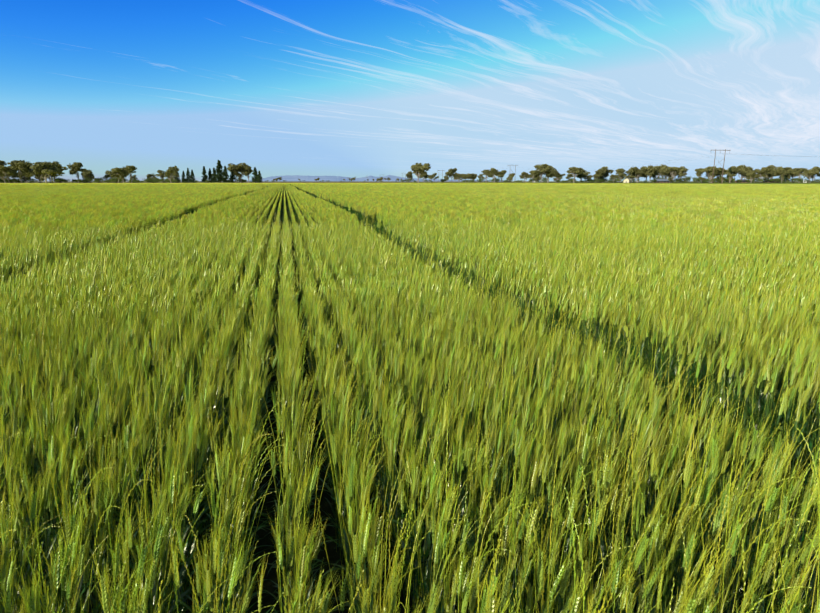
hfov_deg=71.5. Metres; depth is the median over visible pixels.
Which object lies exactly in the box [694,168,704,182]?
gum tree
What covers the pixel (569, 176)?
gum tree
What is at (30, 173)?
gum tree
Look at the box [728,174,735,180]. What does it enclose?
gum tree
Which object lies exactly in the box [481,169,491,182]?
gum tree
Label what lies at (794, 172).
gum tree
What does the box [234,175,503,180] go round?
distant hills
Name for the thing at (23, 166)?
gum tree
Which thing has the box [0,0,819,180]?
sky
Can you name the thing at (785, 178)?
conifer tree
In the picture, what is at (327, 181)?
hedge
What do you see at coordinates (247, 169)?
gum tree
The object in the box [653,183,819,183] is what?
paddock
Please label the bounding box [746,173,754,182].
gum tree
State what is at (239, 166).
gum tree
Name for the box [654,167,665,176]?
gum tree
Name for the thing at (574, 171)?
gum tree
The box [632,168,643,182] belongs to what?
gum tree
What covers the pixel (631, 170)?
gum tree
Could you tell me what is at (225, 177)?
conifer tree
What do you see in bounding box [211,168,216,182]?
conifer tree
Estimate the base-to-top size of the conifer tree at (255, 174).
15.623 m
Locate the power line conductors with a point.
(678, 160)
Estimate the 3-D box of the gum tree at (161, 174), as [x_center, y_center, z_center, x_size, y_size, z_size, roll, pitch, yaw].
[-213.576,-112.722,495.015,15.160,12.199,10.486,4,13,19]
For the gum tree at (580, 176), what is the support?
on the ground
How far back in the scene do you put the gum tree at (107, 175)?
506.08 m
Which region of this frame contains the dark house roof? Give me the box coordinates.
[735,179,749,182]
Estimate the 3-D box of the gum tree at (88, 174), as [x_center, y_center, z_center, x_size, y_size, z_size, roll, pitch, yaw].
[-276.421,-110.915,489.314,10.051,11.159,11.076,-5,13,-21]
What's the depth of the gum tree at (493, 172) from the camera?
633.17 m
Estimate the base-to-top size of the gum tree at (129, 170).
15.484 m
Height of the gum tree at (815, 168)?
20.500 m
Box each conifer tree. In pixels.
[181,171,185,182]
[186,168,191,182]
[190,170,194,182]
[200,166,207,182]
[208,168,212,182]
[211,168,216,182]
[214,160,223,182]
[221,166,229,181]
[229,170,235,182]
[250,167,257,182]
[257,171,262,182]
[779,168,786,182]
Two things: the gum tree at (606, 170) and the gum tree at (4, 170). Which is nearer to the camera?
the gum tree at (4, 170)
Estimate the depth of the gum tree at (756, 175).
661.28 m
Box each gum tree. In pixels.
[0,165,14,182]
[5,167,18,182]
[7,160,33,182]
[24,164,46,182]
[30,161,64,182]
[49,161,61,182]
[51,167,67,182]
[67,162,82,182]
[82,171,94,182]
[102,170,111,182]
[108,167,126,182]
[120,165,136,182]
[147,174,158,178]
[155,170,169,178]
[164,168,176,182]
[169,166,178,182]
[226,163,250,182]
[230,169,242,182]
[241,164,252,182]
[406,171,412,182]
[411,163,430,182]
[419,172,428,182]
[445,168,457,182]
[466,173,475,178]
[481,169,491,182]
[490,168,497,181]
[496,170,506,180]
[519,172,530,181]
[529,170,538,179]
[533,164,557,182]
[541,164,559,182]
[551,174,565,179]
[565,174,573,181]
[566,167,590,182]
[576,169,586,182]
[593,169,604,178]
[599,166,613,182]
[609,174,618,182]
[615,168,626,182]
[624,175,636,178]
[625,167,636,182]
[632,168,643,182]
[641,165,656,182]
[654,164,667,177]
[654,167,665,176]
[661,168,671,178]
[667,167,679,179]
[668,168,683,178]
[679,166,688,177]
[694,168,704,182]
[704,169,714,182]
[705,166,722,182]
[720,169,730,174]
[728,166,737,176]
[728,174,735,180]
[737,165,751,178]
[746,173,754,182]
[748,169,759,182]
[757,167,771,182]
[757,170,765,179]
[768,165,777,178]
[774,166,790,178]
[788,167,800,182]
[796,168,807,182]
[801,169,818,179]
[812,166,819,182]
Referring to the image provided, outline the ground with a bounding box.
[0,184,819,612]
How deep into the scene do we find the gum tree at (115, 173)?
468.38 m
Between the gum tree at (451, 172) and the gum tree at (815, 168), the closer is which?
the gum tree at (451, 172)
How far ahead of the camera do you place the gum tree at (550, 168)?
621.19 m
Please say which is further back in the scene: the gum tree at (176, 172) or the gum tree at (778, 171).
the gum tree at (778, 171)
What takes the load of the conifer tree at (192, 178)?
on the ground
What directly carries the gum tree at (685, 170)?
on the ground
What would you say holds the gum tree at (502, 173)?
on the ground
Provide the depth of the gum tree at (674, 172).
638.37 m
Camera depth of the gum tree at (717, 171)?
649.52 m
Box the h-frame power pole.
[712,149,730,183]
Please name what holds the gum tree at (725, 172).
on the ground
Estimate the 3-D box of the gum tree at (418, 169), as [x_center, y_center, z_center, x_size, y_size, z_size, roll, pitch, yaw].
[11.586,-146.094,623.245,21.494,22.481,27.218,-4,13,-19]
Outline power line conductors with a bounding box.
[357,153,811,178]
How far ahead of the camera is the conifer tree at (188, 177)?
531.67 m
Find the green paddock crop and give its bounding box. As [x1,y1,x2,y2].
[491,182,819,182]
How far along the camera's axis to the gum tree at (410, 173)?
875.10 m
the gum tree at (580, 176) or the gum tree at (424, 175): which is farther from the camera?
the gum tree at (424, 175)
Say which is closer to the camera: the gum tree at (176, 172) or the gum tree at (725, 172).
the gum tree at (176, 172)
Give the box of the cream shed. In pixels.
[623,178,631,182]
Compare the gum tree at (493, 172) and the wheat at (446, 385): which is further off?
the gum tree at (493, 172)
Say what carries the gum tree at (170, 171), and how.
on the ground
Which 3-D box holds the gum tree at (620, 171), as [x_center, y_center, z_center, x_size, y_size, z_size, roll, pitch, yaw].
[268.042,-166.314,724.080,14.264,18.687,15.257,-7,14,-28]
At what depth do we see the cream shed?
626.34 m
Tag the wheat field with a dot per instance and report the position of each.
(326, 183)
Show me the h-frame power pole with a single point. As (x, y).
(725, 150)
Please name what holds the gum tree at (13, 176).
on the ground
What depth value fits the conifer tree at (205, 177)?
555.21 m
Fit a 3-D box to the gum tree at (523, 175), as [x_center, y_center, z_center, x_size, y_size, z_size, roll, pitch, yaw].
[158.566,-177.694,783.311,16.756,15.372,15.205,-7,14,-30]
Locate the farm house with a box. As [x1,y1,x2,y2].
[653,179,670,182]
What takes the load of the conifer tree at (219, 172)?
on the ground
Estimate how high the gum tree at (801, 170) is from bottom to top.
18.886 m
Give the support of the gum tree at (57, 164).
on the ground
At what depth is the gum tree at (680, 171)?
661.82 m
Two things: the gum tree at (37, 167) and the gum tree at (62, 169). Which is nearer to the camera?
the gum tree at (37, 167)
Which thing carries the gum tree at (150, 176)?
on the ground
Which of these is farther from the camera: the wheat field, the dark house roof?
the dark house roof
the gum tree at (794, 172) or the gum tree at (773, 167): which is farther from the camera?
the gum tree at (773, 167)
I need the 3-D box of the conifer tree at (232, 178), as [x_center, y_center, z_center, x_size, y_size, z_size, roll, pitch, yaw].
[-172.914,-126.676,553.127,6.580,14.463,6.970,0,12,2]
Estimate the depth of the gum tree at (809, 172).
685.27 m
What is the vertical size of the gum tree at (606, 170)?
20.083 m
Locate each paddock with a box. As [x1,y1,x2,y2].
[244,182,384,182]
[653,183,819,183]
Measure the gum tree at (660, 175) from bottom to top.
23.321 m
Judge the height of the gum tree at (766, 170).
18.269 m
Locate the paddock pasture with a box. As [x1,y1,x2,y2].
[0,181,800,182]
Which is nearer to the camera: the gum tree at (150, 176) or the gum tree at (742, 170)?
the gum tree at (150, 176)
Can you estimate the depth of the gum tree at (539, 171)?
622.10 m
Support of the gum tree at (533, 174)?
on the ground
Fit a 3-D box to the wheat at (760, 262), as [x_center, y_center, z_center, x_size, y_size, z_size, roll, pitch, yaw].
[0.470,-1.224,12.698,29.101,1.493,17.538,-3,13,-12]
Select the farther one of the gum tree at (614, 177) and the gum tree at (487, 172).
the gum tree at (487, 172)
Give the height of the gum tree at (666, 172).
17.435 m
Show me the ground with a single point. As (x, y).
(268, 548)
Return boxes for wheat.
[0,208,819,412]
[0,255,819,612]
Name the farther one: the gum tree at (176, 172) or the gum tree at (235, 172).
the gum tree at (235, 172)
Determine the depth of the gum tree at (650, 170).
650.20 m
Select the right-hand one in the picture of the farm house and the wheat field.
the farm house
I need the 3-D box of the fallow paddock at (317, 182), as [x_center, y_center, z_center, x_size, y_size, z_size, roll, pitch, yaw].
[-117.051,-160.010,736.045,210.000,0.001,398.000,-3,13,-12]
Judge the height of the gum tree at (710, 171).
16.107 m
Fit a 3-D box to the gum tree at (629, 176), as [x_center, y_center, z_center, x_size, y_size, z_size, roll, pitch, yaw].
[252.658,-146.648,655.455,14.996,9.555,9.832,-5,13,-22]
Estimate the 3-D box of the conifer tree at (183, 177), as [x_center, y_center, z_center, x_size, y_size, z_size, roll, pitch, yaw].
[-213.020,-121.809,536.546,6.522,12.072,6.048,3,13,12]
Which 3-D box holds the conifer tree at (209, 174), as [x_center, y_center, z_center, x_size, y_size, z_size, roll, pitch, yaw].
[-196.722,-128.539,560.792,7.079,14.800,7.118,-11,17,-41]
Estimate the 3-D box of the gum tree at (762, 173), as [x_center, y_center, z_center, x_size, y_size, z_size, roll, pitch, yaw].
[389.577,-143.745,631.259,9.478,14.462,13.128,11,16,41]
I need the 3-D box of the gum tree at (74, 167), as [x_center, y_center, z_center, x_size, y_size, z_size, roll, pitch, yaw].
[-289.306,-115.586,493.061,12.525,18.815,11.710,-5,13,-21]
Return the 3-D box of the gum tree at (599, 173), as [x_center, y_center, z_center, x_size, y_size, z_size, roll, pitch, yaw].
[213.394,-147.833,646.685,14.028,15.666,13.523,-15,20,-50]
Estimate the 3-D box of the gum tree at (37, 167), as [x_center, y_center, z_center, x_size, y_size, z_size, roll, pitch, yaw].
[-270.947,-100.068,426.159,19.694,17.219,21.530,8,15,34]
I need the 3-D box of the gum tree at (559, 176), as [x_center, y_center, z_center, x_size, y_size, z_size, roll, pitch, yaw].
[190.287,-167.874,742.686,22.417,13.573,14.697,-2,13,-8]
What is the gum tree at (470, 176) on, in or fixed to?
on the ground
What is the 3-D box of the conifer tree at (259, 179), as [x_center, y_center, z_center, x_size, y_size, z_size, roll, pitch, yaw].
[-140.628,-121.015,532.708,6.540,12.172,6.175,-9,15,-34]
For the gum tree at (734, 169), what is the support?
on the ground

